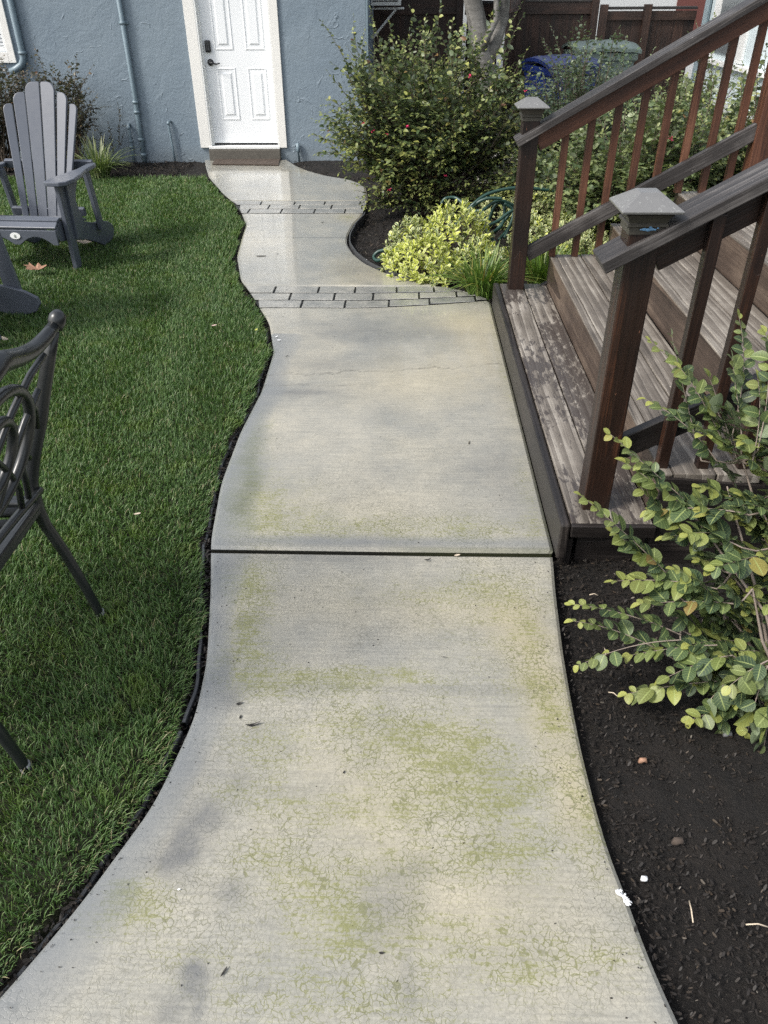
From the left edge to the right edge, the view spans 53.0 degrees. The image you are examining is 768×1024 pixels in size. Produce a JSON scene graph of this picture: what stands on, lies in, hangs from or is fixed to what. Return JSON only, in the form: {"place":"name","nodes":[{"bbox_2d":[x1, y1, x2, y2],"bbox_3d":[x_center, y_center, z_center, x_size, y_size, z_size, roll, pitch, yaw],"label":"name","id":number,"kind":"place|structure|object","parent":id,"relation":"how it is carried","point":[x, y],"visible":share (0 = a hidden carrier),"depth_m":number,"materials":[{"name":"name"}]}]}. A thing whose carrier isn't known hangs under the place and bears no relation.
{"place":"outdoors","nodes":[
{"label":"outdoors","id":0,"kind":"place"},
{"bbox_2d":[0,173,274,987],"bbox_3d":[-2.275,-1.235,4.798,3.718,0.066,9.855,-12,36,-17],"label":"grass","id":1,"kind":"structure","parent":0,"point":[141,205],"depth_m":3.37,"materials":[{"name":"green plant"}]},
{"bbox_2d":[0,233,41,340],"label":"garden chair","id":2,"kind":"object","parent":1,"relation":"on","point":[16,297],"visible":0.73,"depth_m":4.75,"materials":[{"name":"grey plastic"}]},
{"bbox_2d":[25,263,49,269],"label":"fallen leaf","id":3,"kind":"object","parent":1,"relation":"on","point":[30,266],"visible":1,"depth_m":5.44,"materials":[{"name":"brown plant"}]},
{"bbox_2d":[0,309,103,774],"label":"cast metal chair","id":4,"kind":"object","parent":1,"relation":"on","point":[25,438],"visible":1,"depth_m":2.03,"materials":[{"name":"black metal"}]},
{"bbox_2d":[0,82,113,269],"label":"garden chair","id":5,"kind":"object","parent":1,"relation":"on","point":[59,218],"visible":0.97,"depth_m":5.64,"materials":[{"name":"grey plastic"}]},
{"bbox_2d":[77,240,91,243],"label":"fallen leaf","id":6,"kind":"object","parent":1,"relation":"on","point":[83,241],"visible":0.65,"depth_m":6.05,"materials":[{"name":"brown plant"}]},
{"bbox_2d":[205,160,367,207],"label":"path","id":7,"kind":"structure","parent":0,"point":[285,180],"depth_m":7.83,"materials":[{"name":"concrete"}]},
{"bbox_2d":[212,159,279,165],"bbox_3d":[-1.570,-3.988,8.773,0.784,0.013,0.340,1,35,1],"label":"doormat","id":8,"kind":"object","parent":7,"relation":"on","point":[270,162],"visible":1,"depth_m":8.73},
{"bbox_2d":[237,214,436,294],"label":"path","id":9,"kind":"structure","parent":0,"point":[305,250],"depth_m":5.81,"materials":[{"name":"concrete"}]},
{"bbox_2d":[0,553,677,1023],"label":"path","id":10,"kind":"structure","parent":0,"point":[436,691],"depth_m":1.86,"materials":[{"name":"concrete"}]},
{"bbox_2d":[615,888,631,905],"bbox_3d":[0.539,0.865,1.728,0.020,0.013,0.043,-19,39,-24],"label":"paper scrap","id":11,"kind":"object","parent":10,"relation":"on","point":[627,901],"visible":1,"depth_m":1.72,"materials":[{"name":"white paper"}]},
{"bbox_2d":[211,301,552,556],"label":"path","id":12,"kind":"structure","parent":0,"point":[420,378],"depth_m":3.42,"materials":[{"name":"concrete"}]},
{"bbox_2d":[0,160,767,1023],"bbox_3d":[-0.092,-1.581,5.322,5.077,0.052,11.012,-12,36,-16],"label":"bark mulch","id":13,"kind":"object","parent":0,"point":[638,901],"visible":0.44,"depth_m":2.02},
{"bbox_2d":[0,55,55,170],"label":"bronze shrub","id":14,"kind":"object","parent":13,"relation":"on","point":[5,152],"visible":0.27,"depth_m":8.14,"materials":[{"name":"green plant"}]},
{"bbox_2d":[11,44,108,169],"bbox_3d":[-3.501,-4.344,8.283,1.011,1.194,0.730,1,35,1],"label":"bronze shrub","id":15,"kind":"object","parent":13,"relation":"on","point":[79,96],"visible":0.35,"depth_m":8.19,"materials":[{"name":"green plant"}]},
{"bbox_2d":[0,731,183,996],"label":"lawn edging","id":16,"kind":"object","parent":13,"relation":"on","point":[96,877],"visible":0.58,"depth_m":1.89,"materials":[{"name":"grey plastic"}]},
{"bbox_2d":[56,132,139,179],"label":"strap leaf plant","id":17,"kind":"object","parent":13,"relation":"on","point":[101,169],"visible":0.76,"depth_m":8.14,"materials":[{"name":"green plant"}]},
{"bbox_2d":[182,429,240,732],"bbox_3d":[-0.644,0.124,2.918,0.078,0.086,1.778,-3,35,-3],"label":"lawn edging","id":18,"kind":"object","parent":13,"relation":"on","point":[187,715],"visible":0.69,"depth_m":2.42,"materials":[{"name":"grey plastic"}]},
{"bbox_2d":[241,299,269,428],"bbox_3d":[-0.721,-0.884,4.391,0.147,0.074,1.792,-4,35,-6],"label":"lawn edging","id":19,"kind":"object","parent":13,"relation":"on","point":[263,376],"visible":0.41,"depth_m":4.07,"materials":[{"name":"grey plastic"}]},
{"bbox_2d":[233,202,363,213],"bbox_3d":[-0.803,-2.796,7.073,1.275,0.001,0.466,1,35,1],"label":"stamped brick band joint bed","id":20,"kind":"object","parent":13,"relation":"on","point":[238,206],"visible":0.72,"depth_m":6.90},
{"bbox_2d":[233,201,366,212],"bbox_3d":[-0.799,-2.802,7.068,1.267,0.005,0.452,1,35,1],"label":"stamped brick band","id":21,"kind":"object","parent":20,"relation":"on","point":[305,206],"visible":0.91,"depth_m":7.06,"materials":[{"name":"concrete"}]},
{"bbox_2d":[246,287,486,308],"bbox_3d":[-0.139,-1.405,5.050,1.623,0.001,0.423,1,35,1],"label":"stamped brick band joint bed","id":22,"kind":"object","parent":13,"relation":"on","point":[257,302],"visible":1,"depth_m":5.01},
{"bbox_2d":[246,286,485,307],"bbox_3d":[-0.140,-1.412,5.045,1.613,0.005,0.408,1,35,1],"label":"stamped brick band","id":23,"kind":"object","parent":22,"relation":"on","point":[265,296],"visible":1,"depth_m":5.05,"materials":[{"name":"concrete"}]},
{"bbox_2d":[349,212,413,279],"bbox_3d":[-0.121,-2.094,6.073,0.298,0.072,1.882,-7,35,-9],"label":"bed edging","id":24,"kind":"object","parent":13,"relation":"on","point":[352,248],"visible":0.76,"depth_m":5.88,"materials":[{"name":"grey plastic"}]},
{"bbox_2d":[308,0,556,220],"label":"flowering bush","id":25,"kind":"object","parent":13,"relation":"on","point":[409,135],"visible":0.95,"depth_m":6.40,"materials":[{"name":"green plant"}]},
{"bbox_2d":[377,197,507,286],"bbox_3d":[0.425,-1.913,5.423,0.944,0.508,0.831,-8,35,-11],"label":"variegated shrub","id":26,"kind":"object","parent":13,"relation":"on","point":[410,251],"visible":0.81,"depth_m":5.39,"materials":[{"name":"yellow plant"}]},
{"bbox_2d":[372,186,573,261],"bbox_3d":[0.812,-2.155,5.761,1.792,0.415,0.674,1,35,1],"label":"garden hose","id":27,"kind":"object","parent":13,"relation":"on","point":[504,217],"visible":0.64,"depth_m":5.90,"materials":[{"name":"green rubber"}]},
{"bbox_2d":[412,238,543,299],"bbox_3d":[0.635,-1.588,5.014,0.834,0.377,0.811,-17,38,-22],"label":"strap leaf plant","id":28,"kind":"object","parent":13,"relation":"on","point":[481,278],"visible":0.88,"depth_m":5.03,"materials":[{"name":"green plant"}]},
{"bbox_2d":[464,0,509,157],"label":"grey tree","id":29,"kind":"object","parent":13,"relation":"on","point":[475,15],"visible":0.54,"depth_m":7.70,"materials":[{"name":"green plant"}]},
{"bbox_2d":[480,190,574,232],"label":"variegated shrub","id":30,"kind":"object","parent":13,"relation":"on","point":[488,210],"visible":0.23,"depth_m":6.38,"materials":[{"name":"green plant"}]},
{"bbox_2d":[480,139,592,218],"bbox_3d":[1.308,-2.793,6.415,1.029,0.710,0.973,1,35,1],"label":"garden bush","id":31,"kind":"object","parent":13,"relation":"on","point":[539,178],"visible":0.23,"depth_m":6.36,"materials":[{"name":"green plant"}]},
{"bbox_2d":[494,230,592,283],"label":"strap leaf plant","id":32,"kind":"object","parent":13,"relation":"on","point":[537,267],"visible":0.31,"depth_m":5.05,"materials":[{"name":"green plant"}]},
{"bbox_2d":[502,208,608,259],"bbox_3d":[1.303,-1.984,5.579,0.917,0.409,0.498,21,40,28],"label":"variegated shrub","id":33,"kind":"object","parent":13,"relation":"on","point":[541,224],"visible":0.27,"depth_m":5.53,"materials":[{"name":"green plant"}]},
{"bbox_2d":[561,239,592,255],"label":"strap leaf plant","id":34,"kind":"object","parent":13,"relation":"on","point":[579,250],"visible":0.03,"depth_m":5.21,"materials":[{"name":"green plant"}]},
{"bbox_2d":[507,16,663,183],"bbox_3d":[1.818,-3.642,6.985,1.466,1.454,1.196,1,35,1],"label":"garden bush","id":35,"kind":"object","parent":13,"relation":"on","point":[579,77],"visible":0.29,"depth_m":6.82,"materials":[{"name":"green plant"}]},
{"bbox_2d":[492,0,767,565],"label":"wooden staircase","id":36,"kind":"structure","parent":13,"relation":"on","point":[656,266],"depth_m":3.31,"materials":[{"name":"brown wood"}]},
{"bbox_2d":[534,63,745,241],"bbox_3d":[1.859,-2.546,5.601,1.644,1.221,1.392,1,35,1],"label":"garden bush","id":37,"kind":"object","parent":13,"relation":"on","point":[623,157],"visible":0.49,"depth_m":5.46,"materials":[{"name":"green plant"}]},
{"bbox_2d":[638,757,646,763],"bbox_3d":[0.692,0.664,2.056,0.026,0.018,0.016,1,35,1],"label":"pebble","id":38,"kind":"object","parent":13,"relation":"on","point":[642,760],"visible":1,"depth_m":2.05,"materials":[{"name":"brown stone"}]},
{"bbox_2d":[640,875,647,881],"bbox_3d":[0.604,0.852,1.786,0.017,0.013,0.014,1,35,1],"label":"pebble","id":39,"kind":"object","parent":13,"relation":"on","point":[644,878],"visible":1,"depth_m":1.78,"materials":[{"name":"white stone"}]},
{"bbox_2d":[564,309,767,753],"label":"shrub","id":40,"kind":"object","parent":13,"relation":"on","point":[737,683],"visible":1,"depth_m":2.09,"materials":[{"name":"green plant"}]},
{"bbox_2d":[671,837,684,845],"bbox_3d":[0.712,0.797,1.862,0.033,0.021,0.020,1,35,1],"label":"pebble","id":41,"kind":"object","parent":13,"relation":"on","point":[676,841],"visible":1,"depth_m":1.86,"materials":[{"name":"brown stone"}]},
{"bbox_2d":[689,900,693,922],"bbox_3d":[0.688,0.894,1.724,0.009,0.008,0.050,1,35,1],"label":"straw","id":42,"kind":"object","parent":13,"relation":"on","point":[691,912],"visible":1,"depth_m":1.72,"materials":[{"name":"beige plant"}]},
{"bbox_2d":[638,12,758,137],"bbox_3d":[2.979,-3.821,7.217,1.264,1.469,1.052,1,35,1],"label":"garden bush","id":43,"kind":"object","parent":13,"relation":"on","point":[709,88],"visible":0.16,"depth_m":7.08,"materials":[{"name":"green plant"}]},
{"bbox_2d":[672,43,767,189],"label":"garden bush","id":44,"kind":"object","parent":13,"relation":"on","point":[730,128],"visible":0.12,"depth_m":5.83,"materials":[{"name":"green plant"}]},
{"bbox_2d":[722,731,732,736],"bbox_3d":[0.951,0.614,2.126,0.028,0.019,0.017,1,35,1],"label":"pebble","id":45,"kind":"object","parent":13,"relation":"on","point":[725,735],"visible":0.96,"depth_m":2.12,"materials":[{"name":"grey stone"}]},
{"bbox_2d":[691,0,767,118],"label":"pale blue house","id":46,"kind":"structure","parent":13,"relation":"on","point":[745,45],"depth_m":8.51,"materials":[{"name":"paint"}]},
{"bbox_2d":[715,0,743,55],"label":"window","id":47,"kind":"structure","parent":46,"relation":"in","point":[726,4],"depth_m":8.66,"materials":[{"name":"white glass"}]},
{"bbox_2d":[746,923,767,927],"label":"straw","id":48,"kind":"object","parent":13,"relation":"on","point":[757,924],"visible":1,"depth_m":1.70,"materials":[{"name":"beige plant"}]},
{"label":"ground","id":49,"kind":"structure","parent":0,"visible":0},
{"bbox_2d":[0,0,403,163],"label":"blue house","id":50,"kind":"structure","parent":49,"relation":"on","point":[202,81],"depth_m":8.45,"materials":[{"name":"paint"}]},
{"bbox_2d":[0,0,16,62],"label":"window","id":51,"kind":"structure","parent":50,"relation":"in","point":[6,45],"depth_m":8.35,"materials":[{"name":"white glass"}]},
{"bbox_2d":[93,102,126,153],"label":"climbing vine","id":52,"kind":"object","parent":50,"relation":"attached to","point":[111,144],"visible":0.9,"depth_m":8.75,"materials":[{"name":"plant"}]},
{"bbox_2d":[198,0,277,142],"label":"door","id":53,"kind":"structure","parent":50,"relation":"in","point":[235,33],"depth_m":8.50,"materials":[{"name":"white paint"}]},
{"bbox_2d":[351,5,375,71],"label":"climbing vine","id":54,"kind":"object","parent":50,"relation":"attached to","point":[362,37],"visible":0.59,"depth_m":8.12,"materials":[{"name":"green plant"}]},
{"bbox_2d":[373,0,463,130],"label":"wooden fence","id":55,"kind":"object","parent":49,"relation":"on","point":[451,9],"visible":0.29,"depth_m":10.04,"materials":[{"name":"brown wood"}]},
{"bbox_2d":[404,0,705,92],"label":"neighbour house","id":56,"kind":"structure","parent":49,"relation":"on","point":[700,4],"depth_m":14.10,"materials":[{"name":"white paint"}]},
{"bbox_2d":[676,0,705,29],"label":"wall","id":57,"kind":"structure","parent":56,"relation":"in","point":[700,3],"depth_m":14.08,"materials":[{"name":"red paint"}]},
{"label":"patio","id":58,"kind":"structure","parent":0,"visible":0},
{"bbox_2d":[463,0,495,105],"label":"wooden fence","id":59,"kind":"object","parent":58,"relation":"on","point":[488,5],"visible":0.17,"depth_m":9.55,"materials":[{"name":"brown wood"}]},
{"bbox_2d":[499,0,520,144],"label":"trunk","id":60,"kind":"object","parent":58,"relation":"on","point":[514,7],"visible":0.34,"depth_m":9.38,"materials":[{"name":"grey plant"}]},
{"bbox_2d":[510,0,599,124],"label":"wooden fence","id":61,"kind":"object","parent":58,"relation":"on","point":[541,17],"visible":0.45,"depth_m":9.76,"materials":[{"name":"brown wood"}]},
{"bbox_2d":[521,54,604,150],"bbox_3d":[2.010,-4.777,9.009,0.672,1.008,0.866,-9,36,-13],"label":"wheelie bin","id":62,"kind":"object","parent":58,"relation":"on","point":[529,64],"visible":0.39,"depth_m":8.60,"materials":[{"name":"blue plastic"}]},
{"bbox_2d":[561,39,641,135],"bbox_3d":[2.573,-5.140,9.435,0.778,1.117,0.926,1,35,1],"label":"wheelie bin","id":63,"kind":"object","parent":58,"relation":"on","point":[632,47],"visible":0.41,"depth_m":8.89,"materials":[{"name":"green plastic"}]},
{"bbox_2d":[596,4,697,125],"bbox_3d":[3.314,-5.701,10.039,1.201,1.545,0.130,1,35,1],"label":"wooden fence","id":64,"kind":"object","parent":58,"relation":"on","point":[659,30],"visible":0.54,"depth_m":9.73,"materials":[{"name":"brown wood"}]}
]}

